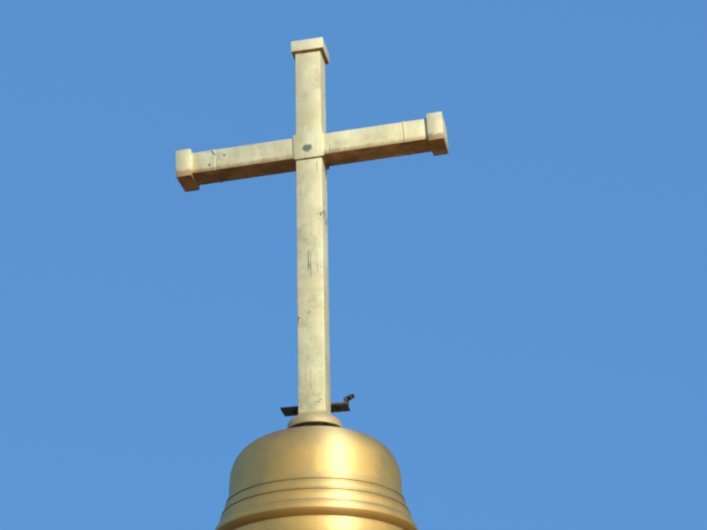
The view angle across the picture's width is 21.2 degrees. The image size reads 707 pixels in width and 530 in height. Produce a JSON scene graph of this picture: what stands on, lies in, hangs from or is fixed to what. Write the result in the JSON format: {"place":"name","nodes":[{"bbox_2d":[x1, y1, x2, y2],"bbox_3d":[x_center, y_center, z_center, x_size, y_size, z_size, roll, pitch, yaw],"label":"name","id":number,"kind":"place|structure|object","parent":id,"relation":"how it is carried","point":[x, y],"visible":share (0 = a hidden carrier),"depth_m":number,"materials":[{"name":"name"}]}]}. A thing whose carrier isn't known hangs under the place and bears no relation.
{"place":"outdoors","nodes":[
{"label":"outdoors","id":0,"kind":"place"},
{"bbox_2d":[0,0,706,529],"label":"sky","id":1,"kind":"structure","parent":0,"point":[518,312],"materials":[{"name":"blue"}]},
{"bbox_3d":[-0.047,4.629,4.851,3.600,1.050,3.600,-1,-25,-1],"label":"chapel","id":2,"kind":"object","parent":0,"visible":0},
{"bbox_3d":[-0.104,2.096,6.043,2.040,1.450,2.040,-1,-25,-1],"label":"onion dome","id":3,"kind":"object","parent":2,"relation":"on","visible":0},
{"bbox_2d":[215,426,417,529],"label":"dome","id":4,"kind":"structure","parent":3,"relation":"on","point":[316,478],"depth_m":6.39,"materials":[{"name":"gold metal"}]},
{"bbox_2d":[176,37,448,427],"bbox_3d":[-0.155,-0.116,7.084,1.044,1.642,0.200,-6,-26,9],"label":"cross","id":5,"kind":"object","parent":4,"relation":"on","point":[311,152],"visible":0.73,"depth_m":7.15,"materials":[{"name":"stone"}]},
{"bbox_2d":[280,394,354,416],"bbox_3d":[-0.125,0.514,6.885,0.274,0.048,0.080,-6,-26,9],"label":"bracket","id":6,"kind":"object","parent":5,"relation":"attached to","point":[335,407],"visible":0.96,"depth_m":6.86,"materials":[{"name":"metal"}]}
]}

